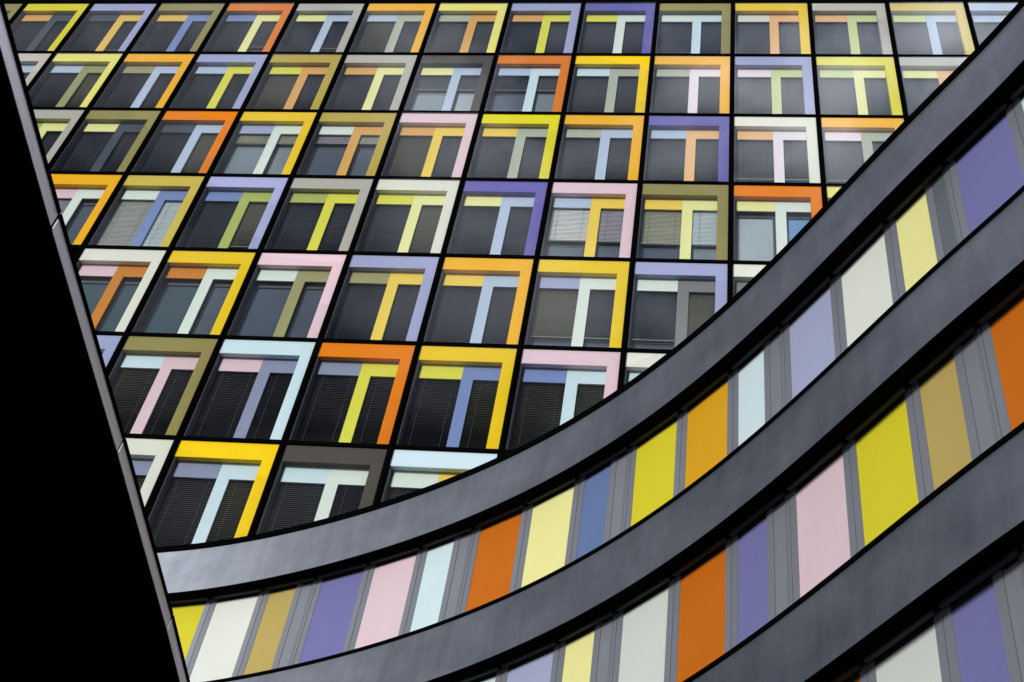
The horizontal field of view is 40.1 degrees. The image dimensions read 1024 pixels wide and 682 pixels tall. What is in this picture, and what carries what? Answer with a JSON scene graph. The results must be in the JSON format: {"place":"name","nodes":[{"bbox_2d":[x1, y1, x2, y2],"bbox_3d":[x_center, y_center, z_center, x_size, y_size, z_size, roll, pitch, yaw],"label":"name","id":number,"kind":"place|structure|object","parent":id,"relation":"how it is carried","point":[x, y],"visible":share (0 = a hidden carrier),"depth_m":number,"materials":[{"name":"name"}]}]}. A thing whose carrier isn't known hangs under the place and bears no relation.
{"place":"outdoors","nodes":[
{"label":"outdoors","id":0,"kind":"place"},
{"bbox_2d":[4,0,1019,546],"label":"office tower","id":1,"kind":"structure","parent":0,"point":[336,256],"depth_m":40.97,"materials":[{"name":"black metal"}]},
{"bbox_2d":[5,4,21,19],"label":"window","id":2,"kind":"structure","parent":1,"relation":"in","point":[11,9],"depth_m":52.02,"materials":[{"name":"metal"}]},
{"bbox_2d":[18,53,51,84],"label":"window","id":3,"kind":"structure","parent":1,"relation":"in","point":[31,63],"depth_m":48.81,"materials":[{"name":"white metal"}]},
{"bbox_2d":[10,4,88,50],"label":"window","id":4,"kind":"structure","parent":1,"relation":"in","point":[39,27],"depth_m":51.29,"materials":[{"name":"glass"}]},
{"bbox_2d":[33,109,83,162],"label":"window","id":5,"kind":"structure","parent":1,"relation":"in","point":[54,126],"depth_m":45.51,"materials":[{"name":"metal"}]},
{"bbox_2d":[29,53,121,106],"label":"window","id":6,"kind":"structure","parent":1,"relation":"in","point":[70,80],"depth_m":47.95,"materials":[{"name":"glass"}]},
{"bbox_2d":[51,174,121,244],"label":"window","id":7,"kind":"structure","parent":1,"relation":"in","point":[81,197],"depth_m":42.23,"materials":[{"name":"orange glass"}]},
{"bbox_2d":[50,110,159,171],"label":"window","id":8,"kind":"structure","parent":1,"relation":"in","point":[105,140],"depth_m":44.69,"materials":[{"name":"glass"}]},
{"bbox_2d":[60,4,155,50],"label":"window","id":9,"kind":"structure","parent":1,"relation":"in","point":[106,27],"depth_m":50.75,"materials":[{"name":"glass"}]},
{"bbox_2d":[97,335,121,365],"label":"window","id":10,"kind":"structure","parent":1,"relation":"in","point":[108,344],"depth_m":36.49,"materials":[{"name":"metal"}]},
{"bbox_2d":[76,248,165,331],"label":"window","id":11,"kind":"structure","parent":1,"relation":"in","point":[114,281],"depth_m":39.00,"materials":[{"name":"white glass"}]},
{"bbox_2d":[93,54,194,107],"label":"window","id":12,"kind":"structure","parent":1,"relation":"in","point":[141,80],"depth_m":47.56,"materials":[{"name":"glass"}]},
{"bbox_2d":[87,175,204,246],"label":"window","id":13,"kind":"structure","parent":1,"relation":"in","point":[147,210],"depth_m":41.49,"materials":[{"name":"glass"}]},
{"bbox_2d":[126,438,173,505],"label":"window","id":14,"kind":"structure","parent":1,"relation":"in","point":[148,456],"depth_m":33.24,"materials":[{"name":"metal"}]},
{"bbox_2d":[108,336,217,434],"bbox_3d":[-9.015,1.226,35.314,2.479,3.653,0.449,2,-50,8],"label":"window","id":15,"kind":"structure","parent":1,"relation":"in","point":[154,381],"depth_m":35.69,"materials":[{"name":"glass"}]},
{"bbox_2d":[130,4,223,50],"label":"window","id":16,"kind":"structure","parent":1,"relation":"in","point":[174,27],"depth_m":50.41,"materials":[{"name":"glass"}]},
{"bbox_2d":[131,111,237,172],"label":"window","id":17,"kind":"structure","parent":1,"relation":"in","point":[182,141],"depth_m":44.33,"materials":[{"name":"glass"}]},
{"bbox_2d":[131,251,255,334],"bbox_3d":[-8.552,-1.191,38.140,2.479,3.653,0.448,2,-50,8],"label":"window","id":18,"kind":"structure","parent":1,"relation":"in","point":[195,292],"depth_m":38.36,"materials":[{"name":"grey glass"}]},
{"bbox_2d":[148,440,278,546],"bbox_3d":[-6.902,3.730,32.140,2.479,3.653,0.440,2,-50,8],"label":"window","id":19,"kind":"structure","parent":1,"relation":"in","point":[209,491],"depth_m":32.49,"materials":[{"name":"glass"}]},
{"bbox_2d":[169,54,267,108],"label":"window","id":20,"kind":"structure","parent":1,"relation":"in","point":[214,80],"depth_m":47.23,"materials":[{"name":"glass"}]},
{"bbox_2d":[175,176,287,248],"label":"window","id":21,"kind":"structure","parent":1,"relation":"in","point":[230,212],"depth_m":41.13,"materials":[{"name":"grey glass"}]},
{"bbox_2d":[202,4,293,51],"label":"window","id":22,"kind":"structure","parent":1,"relation":"in","point":[242,27],"depth_m":50.05,"materials":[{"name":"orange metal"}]},
{"bbox_2d":[183,339,315,439],"bbox_3d":[-6.439,1.310,34.964,2.479,3.653,0.445,2,-50,8],"label":"window","id":23,"kind":"structure","parent":1,"relation":"in","point":[251,388],"depth_m":35.16,"materials":[{"name":"glass"}]},
{"bbox_2d":[213,112,316,173],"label":"window","id":24,"kind":"structure","parent":1,"relation":"in","point":[260,142],"depth_m":44.04,"materials":[{"name":"grey glass"}]},
{"bbox_2d":[227,253,345,337],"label":"window","id":25,"kind":"structure","parent":1,"relation":"in","point":[286,294],"depth_m":38.00,"materials":[{"name":"grey glass"}]},
{"bbox_2d":[245,54,341,108],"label":"window","id":26,"kind":"structure","parent":1,"relation":"in","point":[289,81],"depth_m":46.84,"materials":[{"name":"glass"}]},
{"bbox_2d":[264,178,372,250],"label":"window","id":27,"kind":"structure","parent":1,"relation":"in","point":[315,213],"depth_m":40.77,"materials":[{"name":"glass"}]},
{"bbox_2d":[275,4,363,51],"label":"window","id":28,"kind":"structure","parent":1,"relation":"in","point":[312,27],"depth_m":49.70,"materials":[{"name":"glass"}]},
{"bbox_2d":[256,445,386,533],"bbox_3d":[-4.327,3.812,31.789,2.479,3.653,0.440,2,-50,8],"label":"window","id":29,"kind":"structure","parent":1,"relation":"in","point":[311,483],"depth_m":32.40,"materials":[{"name":"glass"}]},
{"bbox_2d":[296,112,396,175],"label":"window","id":30,"kind":"structure","parent":1,"relation":"in","point":[340,143],"depth_m":43.70,"materials":[{"name":"glass"}]},
{"bbox_2d":[288,342,414,443],"bbox_3d":[-3.865,1.395,34.615,2.479,3.653,0.440,2,-50,8],"label":"window","id":31,"kind":"structure","parent":1,"relation":"in","point":[353,393],"depth_m":34.80,"materials":[{"name":"glass"}]},
{"bbox_2d":[324,55,416,109],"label":"window","id":32,"kind":"structure","parent":1,"relation":"in","point":[363,82],"depth_m":46.52,"materials":[{"name":"glass"}]},
{"bbox_2d":[324,255,438,340],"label":"window","id":33,"kind":"structure","parent":1,"relation":"in","point":[380,297],"depth_m":37.57,"materials":[{"name":"glass"}]},
{"bbox_2d":[349,3,435,51],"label":"window","id":34,"kind":"structure","parent":1,"relation":"in","point":[383,27],"depth_m":49.36,"materials":[{"name":"glass"}]},
{"bbox_2d":[354,179,459,252],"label":"window","id":35,"kind":"structure","parent":1,"relation":"in","point":[413,216],"depth_m":40.42,"materials":[{"name":"glass"}]},
{"bbox_2d":[380,113,477,176],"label":"window","id":36,"kind":"structure","parent":1,"relation":"in","point":[423,144],"depth_m":43.29,"materials":[{"name":"glass"}]},
{"bbox_2d":[380,449,496,501],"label":"window","id":37,"kind":"structure","parent":1,"relation":"in","point":[409,471],"depth_m":32.38,"materials":[{"name":"metal"}]},
{"bbox_2d":[403,55,493,110],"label":"window","id":38,"kind":"structure","parent":1,"relation":"in","point":[441,82],"depth_m":46.15,"materials":[{"name":"grey glass"}]},
{"bbox_2d":[395,346,516,448],"bbox_3d":[-1.290,1.474,34.262,2.479,3.653,0.448,2,-50,8],"label":"window","id":39,"kind":"structure","parent":1,"relation":"in","point":[458,396],"depth_m":34.44,"materials":[{"name":"glass"}]},
{"bbox_2d":[424,3,507,52],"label":"window","id":40,"kind":"structure","parent":1,"relation":"in","point":[457,27],"depth_m":49.02,"materials":[{"name":"metal"}]},
{"bbox_2d":[423,257,533,343],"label":"window","id":41,"kind":"structure","parent":1,"relation":"in","point":[477,300],"depth_m":37.21,"materials":[{"name":"glass"}]},
{"bbox_2d":[446,181,547,254],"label":"window","id":42,"kind":"structure","parent":1,"relation":"in","point":[493,217],"depth_m":40.09,"materials":[{"name":"glass"}]},
{"bbox_2d":[467,114,559,178],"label":"window","id":43,"kind":"structure","parent":1,"relation":"in","point":[506,145],"depth_m":42.96,"materials":[{"name":"glass"}]},
{"bbox_2d":[484,55,570,111],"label":"window","id":44,"kind":"structure","parent":1,"relation":"in","point":[519,82],"depth_m":45.77,"materials":[{"name":"glass"}]},
{"bbox_2d":[500,3,580,52],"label":"window","id":45,"kind":"structure","parent":1,"relation":"in","point":[531,27],"depth_m":48.67,"materials":[{"name":"glass"}]},
{"bbox_2d":[505,349,620,449],"bbox_3d":[1.285,1.557,33.911,2.479,3.653,0.447,2,-50,8],"label":"window","id":46,"kind":"structure","parent":1,"relation":"in","point":[553,387],"depth_m":34.46,"materials":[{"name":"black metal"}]},
{"bbox_2d":[524,259,629,347],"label":"window","id":47,"kind":"structure","parent":1,"relation":"in","point":[581,303],"depth_m":36.86,"materials":[{"name":"grey glass"}]},
{"bbox_2d":[540,182,636,257],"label":"window","id":48,"kind":"structure","parent":1,"relation":"in","point":[584,219],"depth_m":39.73,"materials":[{"name":"glass"}]},
{"bbox_2d":[554,115,643,179],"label":"window","id":49,"kind":"structure","parent":1,"relation":"in","point":[605,147],"depth_m":42.60,"materials":[{"name":"glass"}]},
{"bbox_2d":[566,56,649,112],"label":"window","id":50,"kind":"structure","parent":1,"relation":"in","point":[599,83],"depth_m":45.46,"materials":[{"name":"metal"}]},
{"bbox_2d":[577,3,654,52],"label":"window","id":51,"kind":"structure","parent":1,"relation":"in","point":[606,27],"depth_m":48.32,"materials":[{"name":"metal"}]},
{"bbox_2d":[624,352,665,384],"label":"window","id":52,"kind":"structure","parent":1,"relation":"in","point":[636,363],"depth_m":34.65,"materials":[{"name":"metal"}]},
{"bbox_2d":[627,262,726,348],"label":"window","id":53,"kind":"structure","parent":1,"relation":"in","point":[670,300],"depth_m":36.72,"materials":[{"name":"grey glass"}]},
{"bbox_2d":[636,184,727,259],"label":"window","id":54,"kind":"structure","parent":1,"relation":"in","point":[677,221],"depth_m":39.37,"materials":[{"name":"glass"}]},
{"bbox_2d":[643,116,728,181],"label":"window","id":55,"kind":"structure","parent":1,"relation":"in","point":[678,148],"depth_m":42.25,"materials":[{"name":"glass"}]},
{"bbox_2d":[649,56,729,112],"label":"window","id":56,"kind":"structure","parent":1,"relation":"in","point":[680,84],"depth_m":45.07,"materials":[{"name":"glass"}]},
{"bbox_2d":[655,3,730,53],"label":"window","id":57,"kind":"structure","parent":1,"relation":"in","point":[682,27],"depth_m":47.98,"materials":[{"name":"glass"}]},
{"bbox_2d":[733,264,765,295],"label":"window","id":58,"kind":"structure","parent":1,"relation":"in","point":[742,273],"depth_m":37.10,"materials":[{"name":"metal"}]},
{"bbox_2d":[735,3,810,53],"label":"window","id":59,"kind":"structure","parent":1,"relation":"in","point":[760,28],"depth_m":47.61,"materials":[{"name":"metal"}]},
{"bbox_2d":[734,56,814,113],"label":"window","id":60,"kind":"structure","parent":1,"relation":"in","point":[762,85],"depth_m":44.76,"materials":[{"name":"glass"}]},
{"bbox_2d":[734,117,820,182],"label":"window","id":61,"kind":"structure","parent":1,"relation":"in","point":[766,149],"depth_m":41.85,"materials":[{"name":"grey glass"}]},
{"bbox_2d":[733,185,821,260],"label":"window","id":62,"kind":"structure","parent":1,"relation":"in","point":[765,218],"depth_m":39.37,"materials":[{"name":"grey glass"}]},
{"bbox_2d":[827,187,840,200],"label":"window","id":63,"kind":"structure","parent":1,"relation":"in","point":[831,191],"depth_m":39.72,"materials":[{"name":"metal"}]},
{"bbox_2d":[812,3,892,53],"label":"window","id":64,"kind":"structure","parent":1,"relation":"in","point":[839,28],"depth_m":47.25,"materials":[{"name":"glass"}]},
{"bbox_2d":[816,57,902,114],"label":"window","id":65,"kind":"structure","parent":1,"relation":"in","point":[846,85],"depth_m":44.39,"materials":[{"name":"glass"}]},
{"bbox_2d":[821,117,903,182],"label":"window","id":66,"kind":"structure","parent":1,"relation":"in","point":[848,143],"depth_m":41.96,"materials":[{"name":"glass"}]},
{"bbox_2d":[889,3,974,54],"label":"window","id":67,"kind":"structure","parent":1,"relation":"in","point":[919,28],"depth_m":46.92,"materials":[{"name":"glass"}]},
{"bbox_2d":[899,57,966,114],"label":"window","id":68,"kind":"structure","parent":1,"relation":"in","point":[921,76],"depth_m":44.58,"materials":[{"name":"glass"}]},
{"bbox_2d":[968,3,1017,44],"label":"window","id":69,"kind":"structure","parent":1,"relation":"in","point":[986,17],"depth_m":47.19,"materials":[{"name":"glass"}]},
{"bbox_2d":[156,0,1023,681],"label":"curved wing","id":70,"kind":"structure","parent":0,"point":[798,456],"depth_m":18.71,"materials":[{"name":"grey metal"}]},
{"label":"ground","id":71,"kind":"structure","parent":0,"visible":0},
{"bbox_2d":[0,0,189,681],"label":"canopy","id":72,"kind":"object","parent":71,"relation":"on","point":[84,596],"visible":1,"depth_m":12.30,"materials":[{"name":"metal"}]}
]}

